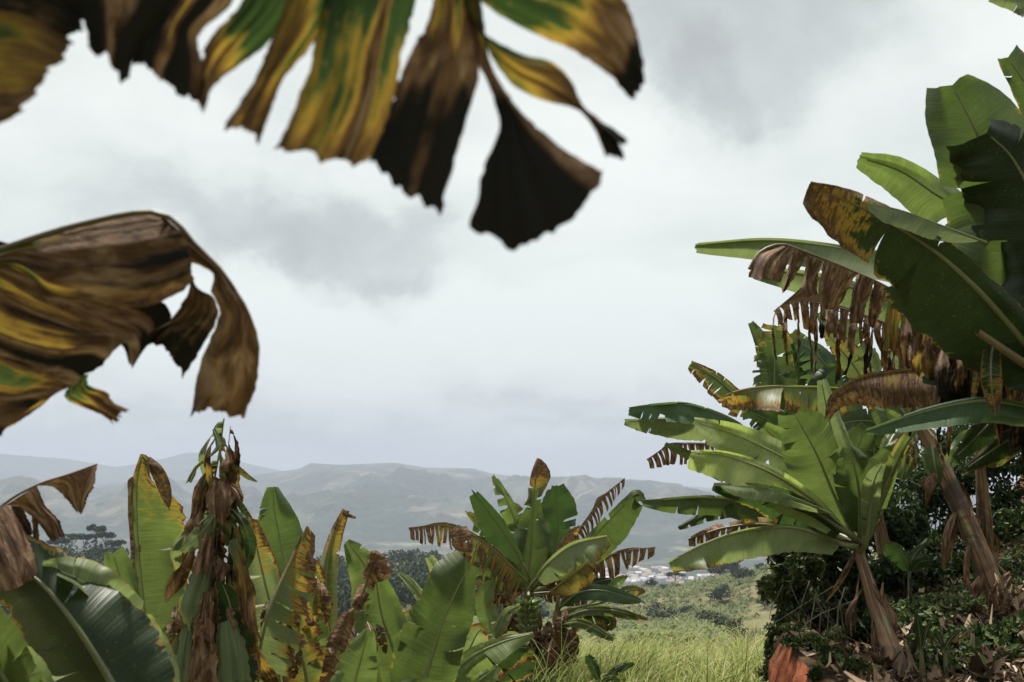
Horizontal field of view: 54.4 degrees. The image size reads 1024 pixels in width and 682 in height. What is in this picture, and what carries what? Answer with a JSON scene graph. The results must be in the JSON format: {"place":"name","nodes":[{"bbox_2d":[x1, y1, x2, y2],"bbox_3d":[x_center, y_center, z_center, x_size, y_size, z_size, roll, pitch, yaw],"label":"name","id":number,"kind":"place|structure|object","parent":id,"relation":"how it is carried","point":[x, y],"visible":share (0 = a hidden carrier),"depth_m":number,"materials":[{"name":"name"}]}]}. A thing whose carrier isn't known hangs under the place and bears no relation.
{"place":"outdoors","nodes":[
{"label":"outdoors","id":0,"kind":"place"},
{"bbox_2d":[0,453,1015,681],"bbox_3d":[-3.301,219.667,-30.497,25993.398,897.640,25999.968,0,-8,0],"label":"ground","id":1,"kind":"structure","parent":0,"point":[387,505],"depth_m":3672.89,"materials":[{"name":"green plant"}]},
{"bbox_2d":[46,537,70,548],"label":"tree","id":2,"kind":"object","parent":1,"relation":"on","point":[62,540],"visible":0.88,"depth_m":406.30,"materials":[{"name":"green plant"}]},
{"bbox_2d":[62,533,84,545],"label":"tree","id":3,"kind":"object","parent":1,"relation":"on","point":[71,536],"visible":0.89,"depth_m":423.92,"materials":[{"name":"green plant"}]},
{"bbox_2d":[82,533,95,549],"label":"tree","id":4,"kind":"object","parent":1,"relation":"on","point":[88,537],"visible":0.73,"depth_m":432.93,"materials":[{"name":"green plant"}]},
{"bbox_2d":[0,464,179,681],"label":"banana plant","id":5,"kind":"object","parent":1,"relation":"on","point":[99,625],"visible":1,"depth_m":3.19,"materials":[{"name":"green plant"}]},
{"bbox_2d":[86,524,106,548],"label":"tree","id":6,"kind":"object","parent":1,"relation":"on","point":[95,528],"visible":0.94,"depth_m":434.30,"materials":[{"name":"green plant"}]},
{"bbox_2d":[96,530,116,548],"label":"tree","id":7,"kind":"object","parent":1,"relation":"on","point":[102,534],"visible":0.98,"depth_m":427.15,"materials":[{"name":"green plant"}]},
{"bbox_2d":[105,539,126,549],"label":"tree","id":8,"kind":"object","parent":1,"relation":"on","point":[116,543],"visible":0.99,"depth_m":414.38,"materials":[{"name":"green plant"}]},
{"bbox_2d":[104,454,187,640],"bbox_3d":[-2.286,2.247,6.434,0.539,3.012,1.441,5,-9,-33],"label":"banana plant","id":9,"kind":"object","parent":1,"relation":"on","point":[157,517],"visible":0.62,"depth_m":6.50,"materials":[{"name":"green plant"}]},
{"bbox_2d":[165,418,279,681],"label":"banana plant","id":10,"kind":"object","parent":1,"relation":"on","point":[217,638],"visible":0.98,"depth_m":5.43,"materials":[{"name":"brown plant"}]},
{"bbox_2d":[0,539,551,650],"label":"woodland","id":11,"kind":"object","parent":1,"relation":"on","point":[417,571],"visible":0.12,"depth_m":344.14,"materials":[{"name":"green plant"}]},
{"bbox_2d":[248,487,355,681],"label":"banana plant","id":12,"kind":"object","parent":1,"relation":"on","point":[295,583],"visible":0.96,"depth_m":6.06,"materials":[{"name":"green plant"}]},
{"bbox_2d":[0,0,644,435],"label":"banana plant","id":13,"kind":"object","parent":1,"relation":"on","point":[80,302],"visible":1,"depth_m":1.16,"materials":[{"name":"brown plant"}]},
{"bbox_2d":[338,608,423,671],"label":"banana plant","id":14,"kind":"object","parent":1,"relation":"on","point":[409,619],"visible":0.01,"depth_m":8.79,"materials":[{"name":"green plant"}]},
{"bbox_2d":[399,549,416,557],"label":"tree","id":15,"kind":"object","parent":1,"relation":"on","point":[407,554],"visible":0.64,"depth_m":457.61,"materials":[{"name":"green plant"}]},
{"bbox_2d":[320,539,533,681],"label":"banana plant","id":16,"kind":"object","parent":1,"relation":"on","point":[389,642],"visible":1,"depth_m":5.35,"materials":[{"name":"green plant"}]},
{"bbox_2d":[418,623,535,681],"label":"banana plant","id":17,"kind":"object","parent":1,"relation":"on","point":[517,665],"visible":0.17,"depth_m":9.04,"materials":[{"name":"green plant"}]},
{"bbox_2d":[467,568,520,639],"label":"banana plant","id":18,"kind":"object","parent":1,"relation":"on","point":[488,615],"visible":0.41,"depth_m":12.80,"materials":[{"name":"green plant"}]},
{"bbox_2d":[497,674,539,681],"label":"weed clump","id":19,"kind":"object","parent":1,"relation":"on","point":[510,676],"visible":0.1,"depth_m":11.99,"materials":[{"name":"green plant"}]},
{"bbox_2d":[409,458,655,679],"bbox_3d":[0.403,3.373,13.484,3.078,3.551,2.168,-2,-8,15],"label":"banana plant","id":20,"kind":"object","parent":1,"relation":"on","point":[531,557],"visible":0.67,"depth_m":13.26,"materials":[{"name":"green plant"}]},
{"bbox_2d":[541,575,647,681],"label":"banana plant","id":21,"kind":"object","parent":1,"relation":"on","point":[597,591],"visible":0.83,"depth_m":12.61,"materials":[{"name":"green plant"}]},
{"bbox_2d":[585,654,633,681],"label":"banana sapling","id":22,"kind":"object","parent":1,"relation":"on","point":[594,668],"visible":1,"depth_m":11.00,"materials":[{"name":"green plant"}]},
{"bbox_2d":[642,572,655,574],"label":"house","id":23,"kind":"structure","parent":1,"relation":"on","point":[650,573],"depth_m":2100.95,"materials":[{"name":"white paint"}]},
{"bbox_2d":[644,578,657,589],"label":"tree","id":24,"kind":"object","parent":1,"relation":"on","point":[651,582],"visible":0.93,"depth_m":424.88,"materials":[{"name":"green plant"}]},
{"bbox_2d":[539,564,769,658],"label":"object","id":25,"kind":"object","parent":1,"relation":"on","point":[651,596],"visible":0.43,"depth_m":282.97,"materials":[{"name":"green plant"}]},
{"bbox_2d":[644,602,679,619],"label":"tree","id":26,"kind":"object","parent":1,"relation":"on","point":[663,614],"visible":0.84,"depth_m":287.04,"materials":[{"name":"green plant"}]},
{"bbox_2d":[656,576,667,580],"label":"house","id":27,"kind":"structure","parent":1,"relation":"on","point":[661,578],"depth_m":2012.69,"materials":[{"name":"white paint"}]},
{"bbox_2d":[665,572,685,580],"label":"tree","id":28,"kind":"object","parent":1,"relation":"on","point":[671,574],"visible":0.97,"depth_m":438.30,"materials":[{"name":"green plant"}]},
{"bbox_2d":[676,605,695,615],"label":"tree","id":29,"kind":"object","parent":1,"relation":"on","point":[685,609],"visible":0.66,"depth_m":296.45,"materials":[{"name":"green plant"}]},
{"bbox_2d":[695,609,731,621],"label":"tree","id":30,"kind":"object","parent":1,"relation":"on","point":[706,615],"visible":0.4,"depth_m":219.74,"materials":[{"name":"green plant"}]},
{"bbox_2d":[706,583,729,602],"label":"tree","id":31,"kind":"object","parent":1,"relation":"on","point":[720,591],"visible":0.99,"depth_m":313.57,"materials":[{"name":"green plant"}]},
{"bbox_2d":[663,560,773,642],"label":"scrub","id":32,"kind":"object","parent":1,"relation":"on","point":[756,613],"visible":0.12,"depth_m":187.30,"materials":[{"name":"green plant"}]},
{"bbox_2d":[707,563,731,574],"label":"tree","id":33,"kind":"object","parent":1,"relation":"on","point":[720,569],"visible":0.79,"depth_m":419.70,"materials":[{"name":"green plant"}]},
{"bbox_2d":[707,615,747,636],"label":"tree","id":34,"kind":"object","parent":1,"relation":"on","point":[718,619],"visible":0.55,"depth_m":150.87,"materials":[{"name":"green plant"}]},
{"bbox_2d":[729,559,743,569],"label":"tree","id":35,"kind":"object","parent":1,"relation":"on","point":[735,565],"visible":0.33,"depth_m":425.64,"materials":[{"name":"green plant"}]},
{"bbox_2d":[729,567,755,583],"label":"tree","id":36,"kind":"object","parent":1,"relation":"on","point":[740,573],"visible":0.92,"depth_m":342.19,"materials":[{"name":"green plant"}]},
{"bbox_2d":[754,563,767,571],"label":"tree","id":37,"kind":"object","parent":1,"relation":"on","point":[758,565],"visible":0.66,"depth_m":379.89,"materials":[{"name":"green plant"}]},
{"bbox_2d":[754,598,775,609],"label":"tree","id":38,"kind":"object","parent":1,"relation":"on","point":[764,603],"visible":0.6,"depth_m":283.40,"materials":[{"name":"green plant"}]},
{"bbox_2d":[809,477,901,566],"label":"shrub","id":39,"kind":"object","parent":1,"relation":"on","point":[897,486],"visible":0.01,"depth_m":12.25,"materials":[{"name":"green plant"}]},
{"bbox_2d":[0,0,1023,487],"label":"sky","id":40,"kind":"structure","parent":0,"point":[390,329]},
{"bbox_2d":[521,581,775,681],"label":"long grass","id":41,"kind":"structure","parent":0,"point":[737,663],"depth_m":13.30,"materials":[{"name":"green plant"}]},
{"bbox_2d":[768,476,1023,681],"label":"embankment","id":42,"kind":"structure","parent":0,"point":[790,665],"depth_m":6.72,"materials":[{"name":"brown soil"}]},
{"bbox_2d":[624,310,918,592],"bbox_3d":[2.651,1.049,9.931,2.719,3.166,3.209,-4,-9,25],"label":"banana plant","id":43,"kind":"object","parent":42,"relation":"on","point":[782,388],"visible":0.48,"depth_m":9.98,"materials":[{"name":"green plant"}]},
{"bbox_2d":[642,379,918,678],"bbox_3d":[2.062,1.469,7.636,2.118,2.418,2.646,0,-8,0],"label":"banana plant","id":44,"kind":"object","parent":42,"relation":"on","point":[819,483],"visible":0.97,"depth_m":7.05,"materials":[{"name":"green plant"}]},
{"bbox_2d":[754,552,850,681],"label":"bush","id":45,"kind":"object","parent":42,"relation":"on","point":[799,572],"visible":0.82,"depth_m":7.51,"materials":[{"name":"green plant"}]},
{"bbox_2d":[763,621,877,681],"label":"creeper","id":46,"kind":"object","parent":42,"relation":"attached to","point":[817,641],"visible":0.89,"depth_m":6.25,"materials":[{"name":"green plant"}]},
{"bbox_2d":[766,546,876,647],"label":"bush","id":47,"kind":"object","parent":42,"relation":"on","point":[842,557],"visible":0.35,"depth_m":8.02,"materials":[{"name":"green plant"}]},
{"bbox_2d":[766,581,881,655],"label":"creeper","id":48,"kind":"object","parent":42,"relation":"on","point":[828,614],"visible":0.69,"depth_m":6.95,"materials":[{"name":"green plant"}]},
{"bbox_2d":[695,0,1023,471],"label":"banana plant","id":49,"kind":"object","parent":42,"relation":"on","point":[947,314],"visible":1,"depth_m":4.65,"materials":[{"name":"green plant"}]},
{"bbox_2d":[786,522,1023,681],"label":"leaf litter","id":50,"kind":"object","parent":42,"relation":"on","point":[994,672],"visible":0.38,"depth_m":6.63,"materials":[{"name":"brown plant"}]},
{"bbox_2d":[883,537,933,606],"bbox_3d":[3.483,2.032,8.548,0.611,0.666,0.248,4,-9,-26],"label":"banana sapling","id":51,"kind":"object","parent":42,"relation":"on","point":[914,561],"visible":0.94,"depth_m":8.56,"materials":[{"name":"green plant"}]},
{"bbox_2d":[850,488,972,599],"bbox_3d":[3.884,2.064,10.064,1.302,1.259,1.643,0,-8,0],"label":"shrub","id":52,"kind":"object","parent":42,"relation":"on","point":[905,528],"visible":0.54,"depth_m":10.07,"materials":[{"name":"green plant"}]},
{"bbox_2d":[817,501,1023,681],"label":"weeds","id":53,"kind":"object","parent":42,"relation":"on","point":[988,634],"visible":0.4,"depth_m":7.91,"materials":[{"name":"green plant"}]},
{"bbox_2d":[914,613,931,681],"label":"banana sapling","id":54,"kind":"object","parent":42,"relation":"on","point":[920,632],"visible":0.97,"depth_m":6.40,"materials":[{"name":"green plant"}]},
{"bbox_2d":[862,369,1013,618],"bbox_3d":[3.452,0.989,8.133,1.040,2.565,1.178,2,-8,-15],"label":"banana plant","id":55,"kind":"object","parent":42,"relation":"on","point":[988,582],"visible":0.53,"depth_m":8.03,"materials":[{"name":"brown plant"}]},
{"bbox_2d":[892,424,996,537],"bbox_3d":[5.552,1.861,12.737,2.218,1.965,1.233,5,-10,-34],"label":"shrub","id":56,"kind":"object","parent":42,"relation":"on","point":[956,430],"visible":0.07,"depth_m":12.46,"materials":[{"name":"green plant"}]},
{"bbox_2d":[935,629,960,681],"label":"banana sapling","id":57,"kind":"object","parent":42,"relation":"on","point":[952,636],"visible":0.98,"depth_m":6.60,"materials":[{"name":"green plant"}]},
{"bbox_2d":[893,434,1011,554],"bbox_3d":[4.954,1.858,11.098,1.428,1.694,1.666,0,-8,0],"label":"shrub","id":58,"kind":"object","parent":42,"relation":"on","point":[912,484],"visible":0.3,"depth_m":11.26,"materials":[{"name":"green plant"}]},
{"bbox_2d":[946,430,1014,562],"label":"banana plant","id":59,"kind":"object","parent":42,"relation":"on","point":[983,513],"visible":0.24,"depth_m":9.39,"materials":[{"name":"brown plant"}]},
{"bbox_2d":[956,452,1023,548],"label":"shrub","id":60,"kind":"object","parent":42,"relation":"on","point":[1005,513],"visible":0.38,"depth_m":10.87,"materials":[{"name":"green plant"}]}
]}

